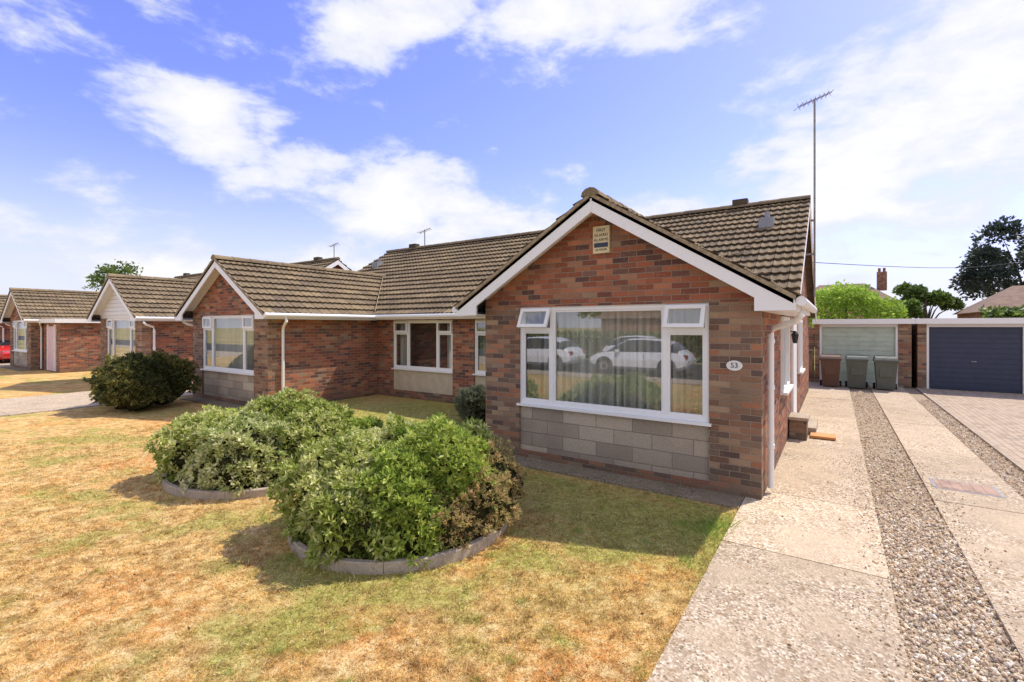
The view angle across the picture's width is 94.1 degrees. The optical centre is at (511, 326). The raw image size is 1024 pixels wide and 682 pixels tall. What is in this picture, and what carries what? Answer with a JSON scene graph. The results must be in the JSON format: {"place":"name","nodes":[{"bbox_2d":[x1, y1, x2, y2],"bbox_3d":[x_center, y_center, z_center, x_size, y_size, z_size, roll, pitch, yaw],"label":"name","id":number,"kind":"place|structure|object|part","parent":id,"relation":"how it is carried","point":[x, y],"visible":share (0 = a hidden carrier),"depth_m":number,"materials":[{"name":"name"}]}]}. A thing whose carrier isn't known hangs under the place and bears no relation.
{"place":"outdoors","nodes":[
{"label":"outdoors","id":0,"kind":"place"},
{"bbox_2d":[0,363,10,366],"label":"driveway","id":1,"kind":"structure","parent":0,"point":[4,364],"depth_m":24.71,"materials":[{"name":"concrete"}]},
{"bbox_2d":[0,367,96,398],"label":"lawn","id":2,"kind":"structure","parent":0,"point":[14,384],"depth_m":16.72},
{"bbox_2d":[39,319,100,372],"bbox_3d":[-17.730,0.835,24.926,2.750,2.330,9.700,0,0,34],"label":"flat roof extension","id":3,"kind":"object","parent":2,"relation":"on","point":[72,345],"visible":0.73,"depth_m":20.93,"materials":[{"name":"red brick"}]},
{"bbox_2d":[48,326,53,370],"bbox_3d":[-20.297,0.975,21.017,1.000,1.950,0.048,0,0,34],"label":"door","id":4,"kind":"structure","parent":3,"relation":"in","point":[50,328],"depth_m":20.94,"materials":[{"name":"pink wood"}]},
{"bbox_2d":[0,273,201,370],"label":"brick bungalow","id":5,"kind":"object","parent":2,"relation":"on","point":[24,311],"visible":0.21,"depth_m":22.76,"materials":[{"name":"brick"}]},
{"bbox_2d":[12,320,26,352],"bbox_3d":[-23.433,0.458,22.735,2.800,1.495,0.135,0,0,34],"label":"front window","id":6,"kind":"structure","parent":5,"relation":"in","point":[15,323],"depth_m":23.19,"materials":[{"name":"white plastic"}]},
{"bbox_2d":[86,257,350,381],"bbox_3d":[-11.720,-0.620,22.203,7.652,5.240,12.152,0,0,34],"label":"brick bungalow","id":7,"kind":"object","parent":2,"relation":"on","point":[134,313],"visible":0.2,"depth_m":16.68,"materials":[{"name":"brown brick"}]},
{"bbox_2d":[107,318,134,357],"bbox_3d":[-13.707,0.458,16.730,2.800,1.495,0.135,0,0,34],"label":"front window","id":8,"kind":"structure","parent":7,"relation":"in","point":[111,322],"depth_m":17.18,"materials":[{"name":"white plastic"}]},
{"bbox_2d":[0,382,192,416],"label":"driveway","id":9,"kind":"structure","parent":0,"point":[33,404],"depth_m":12.25,"materials":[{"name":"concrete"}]},
{"bbox_2d":[0,394,748,681],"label":"lawn","id":10,"kind":"structure","parent":0,"point":[41,425],"depth_m":3.71,"materials":[{"name":"plant"}]},
{"bbox_2d":[82,349,202,410],"bbox_3d":[-9.225,1.280,11.778,2.301,1.419,2.288,0,0,14],"label":"dark shrub","id":11,"kind":"object","parent":10,"relation":"on","point":[133,381],"visible":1,"depth_m":11.19,"materials":[{"name":"green plant"}]},
{"bbox_2d":[162,473,299,499],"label":"flower bed kerb","id":12,"kind":"structure","parent":10,"relation":"on","point":[174,489],"depth_m":5.55,"materials":[{"name":"concrete"}]},
{"bbox_2d":[141,386,327,499],"bbox_3d":[-3.681,1.448,6.642,2.090,1.125,2.374,0,0,4],"label":"euonymus bush","id":13,"kind":"object","parent":12,"relation":"on","point":[219,448],"visible":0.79,"depth_m":5.86,"materials":[{"name":"green plant"}]},
{"bbox_2d":[275,398,383,476],"bbox_3d":[-2.787,1.505,6.922,1.894,0.970,1.836,0,0,34],"label":"euonymus bush","id":14,"kind":"object","parent":12,"relation":"on","point":[319,419],"visible":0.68,"depth_m":6.45,"materials":[{"name":"green plant"}]},
{"bbox_2d":[174,230,540,409],"bbox_3d":[-3.079,-0.620,16.331,7.652,5.240,12.152,0,0,34],"label":"brick bungalow","id":15,"kind":"object","parent":10,"relation":"on","point":[385,324],"visible":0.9,"depth_m":13.03,"materials":[{"name":"brick"}]},
{"bbox_2d":[200,315,253,375],"bbox_3d":[-7.437,0.458,12.469,2.800,1.495,0.135,0,0,34],"label":"front window","id":16,"kind":"structure","parent":15,"relation":"in","point":[244,371],"depth_m":12.68,"materials":[{"name":"white plastic"}]},
{"bbox_2d":[391,320,452,373],"bbox_3d":[-2.464,0.528,13.079,2.320,1.395,0.135,0,0,34],"label":"recess window","id":17,"kind":"structure","parent":15,"relation":"in","point":[407,331],"depth_m":13.07,"materials":[{"name":"white plastic"}]},
{"bbox_2d":[417,228,430,244],"bbox_3d":[-3.385,-3.447,18.502,0.606,0.694,0.300,0,0,34],"label":"tv antenna","id":18,"kind":"object","parent":15,"relation":"on","point":[424,231],"visible":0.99,"depth_m":18.48,"materials":[{"name":"grey metal"}]},
{"bbox_2d":[288,520,506,574],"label":"flower bed kerb","id":19,"kind":"structure","parent":10,"relation":"on","point":[366,566],"depth_m":3.94,"materials":[{"name":"concrete"}]},
{"bbox_2d":[265,411,421,570],"bbox_3d":[-1.460,1.474,4.840,1.662,1.111,2.134,0,0,19],"label":"euonymus bush","id":20,"kind":"object","parent":19,"relation":"on","point":[324,509],"visible":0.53,"depth_m":4.22,"materials":[{"name":"green plant"}]},
{"bbox_2d":[350,412,502,567],"bbox_3d":[-0.739,1.437,4.822,1.407,1.173,2.117,0,0,21],"label":"euonymus bush","id":21,"kind":"object","parent":19,"relation":"on","point":[418,464],"visible":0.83,"depth_m":4.21,"materials":[{"name":"green plant"}]},
{"bbox_2d":[429,437,528,551],"bbox_3d":[-0.350,1.581,4.662,1.030,0.819,1.585,0,0,34],"label":"dry shrub","id":22,"kind":"object","parent":19,"relation":"on","point":[488,509],"visible":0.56,"depth_m":4.36,"materials":[{"name":"brown plant"}]},
{"bbox_2d":[453,384,485,422],"bbox_3d":[-0.623,1.571,9.883,1.158,0.838,1.183,0,0,34],"label":"lavender shrub","id":23,"kind":"object","parent":10,"relation":"on","point":[470,400],"visible":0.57,"depth_m":9.63,"materials":[{"name":"green plant"}]},
{"bbox_2d":[450,187,835,508],"bbox_3d":[3.352,-0.620,11.960,7.900,5.240,12.152,0,0,34],"label":"brick bungalow","id":24,"kind":"object","parent":10,"relation":"on","point":[607,339],"visible":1,"depth_m":6.56,"materials":[{"name":"brick"}]},
{"bbox_2d":[472,320,485,375],"bbox_3d":[0.000,0.528,11.404,2.320,1.395,0.135,0,0,34],"label":"recess window","id":25,"kind":"structure","parent":24,"relation":"in","point":[477,372],"depth_m":11.99,"materials":[{"name":"white plastic"}]},
{"bbox_2d":[516,302,711,426],"bbox_3d":[1.236,0.458,6.516,2.800,1.495,0.231,0,0,34],"label":"front window","id":26,"kind":"structure","parent":24,"relation":"in","point":[667,329],"depth_m":6.26,"materials":[{"name":"white plastic"}]},
{"bbox_2d":[784,321,787,384],"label":"side window glass","id":27,"kind":"structure","parent":24,"relation":"in","point":[784,321],"depth_m":7.66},
{"bbox_2d":[780,316,805,394],"bbox_3d":[5.533,0.445,9.298,0.099,1.190,5.080,0,0,34],"label":"side window","id":28,"kind":"structure","parent":24,"relation":"in","point":[785,389],"depth_m":7.72,"materials":[{"name":"white plastic"}]},
{"bbox_2d":[791,324,796,411],"bbox_3d":[5.537,0.900,9.356,0.039,2.000,0.900,0,0,34],"label":"side door","id":29,"kind":"structure","parent":24,"relation":"in","point":[794,327],"depth_m":9.17,"materials":[{"name":"white plastic"}]},
{"bbox_2d":[794,90,832,296],"bbox_3d":[7.173,-3.146,11.294,0.795,4.892,0.440,0,0,7],"label":"tv antenna mast","id":30,"kind":"object","parent":24,"relation":"attached to","point":[814,100],"visible":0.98,"depth_m":11.30,"materials":[{"name":"grey metal"}]},
{"bbox_2d":[0,0,1023,318],"label":"sky","id":31,"kind":"structure","parent":0,"point":[165,137],"materials":[{"name":"blue"}]},
{"bbox_2d":[387,346,1021,402],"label":"side ground","id":32,"kind":"structure","parent":0,"point":[913,387],"depth_m":15.57,"materials":[{"name":"grey concrete"}]},
{"bbox_2d":[809,335,813,381],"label":"wall","id":33,"kind":"structure","parent":32,"relation":"on","point":[811,358],"depth_m":16.99,"materials":[{"name":"brown brick"}]},
{"bbox_2d":[809,300,889,345],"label":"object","id":34,"kind":"structure","parent":32,"relation":"on","point":[811,331],"depth_m":48.51,"materials":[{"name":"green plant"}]},
{"bbox_2d":[809,279,908,327],"bbox_3d":[15.555,0.014,21.573,4.764,4.193,3.227,0,0,14],"label":"garden tree","id":35,"kind":"object","parent":32,"relation":"on","point":[841,298],"visible":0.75,"depth_m":20.96,"materials":[{"name":"green plant"}]},
{"bbox_2d":[812,319,914,387],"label":"brick garage","id":36,"kind":"structure","parent":32,"relation":"on","point":[870,338],"depth_m":16.08,"materials":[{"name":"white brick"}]},
{"bbox_2d":[822,327,894,384],"bbox_3d":[11.800,1.000,16.295,2.040,1.960,0.040,0,0,34],"label":"door","id":37,"kind":"structure","parent":36,"relation":"in","point":[843,382],"depth_m":16.23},
{"bbox_2d":[883,297,925,318],"bbox_3d":[31.593,-0.125,38.784,3.682,4.477,4.680,0,0,34],"label":"conifer tree","id":38,"kind":"object","parent":32,"relation":"on","point":[916,310],"visible":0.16,"depth_m":38.06,"materials":[{"name":"green plant"}]},
{"bbox_2d":[892,281,966,318],"bbox_3d":[34.502,-0.922,40.316,6.725,6.065,3.819,0,0,2],"label":"tree","id":39,"kind":"object","parent":32,"relation":"on","point":[942,300],"visible":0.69,"depth_m":39.56,"materials":[{"name":"green plant"}]},
{"bbox_2d":[647,381,911,681],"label":"driveway","id":40,"kind":"structure","parent":0,"point":[802,607],"depth_m":3.63,"materials":[{"name":"concrete"}]},
{"bbox_2d":[819,354,841,385],"bbox_3d":[10.504,1.464,15.724,0.600,1.068,0.818,0,0,34],"label":"wheelie bin","id":41,"kind":"object","parent":40,"relation":"on","point":[830,368],"visible":0.99,"depth_m":15.46,"materials":[{"name":"brown plastic"}]},
{"bbox_2d":[845,354,868,387],"bbox_3d":[11.139,1.464,15.413,0.600,1.068,0.818,0,0,34],"label":"wheelie bin","id":42,"kind":"object","parent":40,"relation":"on","point":[856,365],"visible":1,"depth_m":15.16,"materials":[{"name":"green plastic"}]},
{"bbox_2d":[816,283,896,299],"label":"roof","id":43,"kind":"structure","parent":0,"point":[882,295],"depth_m":48.16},
{"bbox_2d":[877,271,886,290],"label":"chimney","id":44,"kind":"object","parent":43,"relation":"on","point":[881,281],"visible":0.86,"depth_m":48.78,"materials":[{"name":"red brick"}]},
{"bbox_2d":[836,386,1023,681],"bbox_3d":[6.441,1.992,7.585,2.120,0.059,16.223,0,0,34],"label":"gravel","id":45,"kind":"structure","parent":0,"point":[982,631],"depth_m":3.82,"materials":[{"name":"grey gravel"}]},
{"bbox_2d":[868,385,1023,662],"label":"driveway","id":46,"kind":"structure","parent":0,"point":[1000,518],"depth_m":5.27,"materials":[{"name":"concrete"}]},
{"bbox_2d":[873,355,898,389],"bbox_3d":[11.687,1.464,14.920,0.600,1.068,0.818,0,0,34],"label":"wheelie bin","id":47,"kind":"object","parent":46,"relation":"on","point":[885,367],"visible":0.99,"depth_m":14.67,"materials":[{"name":"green plastic"}]},
{"bbox_2d":[929,478,1005,497],"bbox_3d":[5.566,1.990,5.860,0.620,0.041,0.470,0,0,34],"label":"manhole cover","id":48,"kind":"object","parent":46,"relation":"on","point":[968,487],"visible":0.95,"depth_m":5.83,"materials":[{"name":"pink metal"}]},
{"bbox_2d":[912,318,1023,393],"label":"brick garage","id":49,"kind":"structure","parent":0,"point":[978,354],"depth_m":14.68,"materials":[{"name":"blue metal"}]},
{"bbox_2d":[929,327,1022,392],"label":"door","id":50,"kind":"structure","parent":49,"relation":"in","point":[1021,328],"depth_m":14.59,"materials":[{"name":"blue metal"}]},
{"bbox_2d":[920,388,1023,465],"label":"block paving","id":51,"kind":"structure","parent":0,"point":[996,418],"depth_m":10.85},
{"label":"ground","id":52,"kind":"structure","parent":0,"visible":0},
{"bbox_2d":[82,259,143,290],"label":"birch tree","id":53,"kind":"object","parent":52,"relation":"on","point":[100,277],"visible":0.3,"depth_m":46.32,"materials":[{"name":"green plant"}]},
{"bbox_2d":[916,388,1023,472],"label":"paving edging","id":54,"kind":"object","parent":52,"relation":"on","point":[1013,461],"visible":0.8,"depth_m":8.51,"materials":[{"name":"concrete"}]},
{"bbox_2d":[948,215,1023,300],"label":"pine tree","id":55,"kind":"object","parent":52,"relation":"on","point":[975,278],"visible":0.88,"depth_m":43.55,"materials":[{"name":"green plant"}]},
{"bbox_2d":[952,285,1023,317],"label":"distant house","id":56,"kind":"structure","parent":52,"relation":"on","point":[1011,296],"depth_m":34.36,"materials":[{"name":"red brick"}]},
{"bbox_2d":[978,304,1023,317],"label":"hedge","id":57,"kind":"object","parent":52,"relation":"on","point":[1004,312],"visible":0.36,"depth_m":31.80,"materials":[{"name":"green plant"}]},
{"bbox_3d":[32.375,-1.300,28.779,1.200,6.600,0.277,0,0,34],"label":"telegraph pole","id":58,"kind":"object","parent":52,"relation":"on","visible":0},
{"bbox_2d":[811,261,1020,267],"bbox_3d":[19.803,-2.925,20.154,30.494,2.767,0.016,0,0,-34],"label":"overhead cable","id":59,"kind":"object","parent":58,"relation":"attached to","point":[910,267],"visible":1,"depth_m":14.64,"materials":[{"name":"black rubber"}]},
{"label":"lawn","id":60,"kind":"structure","parent":0,"visible":0},
{"bbox_2d":[0,294,9,362],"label":"brick bungalow","id":61,"kind":"object","parent":60,"relation":"on","point":[4,332],"visible":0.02,"depth_m":26.20,"materials":[{"name":"red brick"}]},
{"bbox_2d":[0,341,9,359],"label":"parked car","id":62,"kind":"object","parent":60,"relation":"on","point":[4,350],"visible":0.14,"depth_m":25.43,"materials":[{"name":"red paint"}]},
{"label":"windows","id":63,"kind":"part","parent":62,"relation":"part of","materials":[{"name":"black glass"}]}
]}

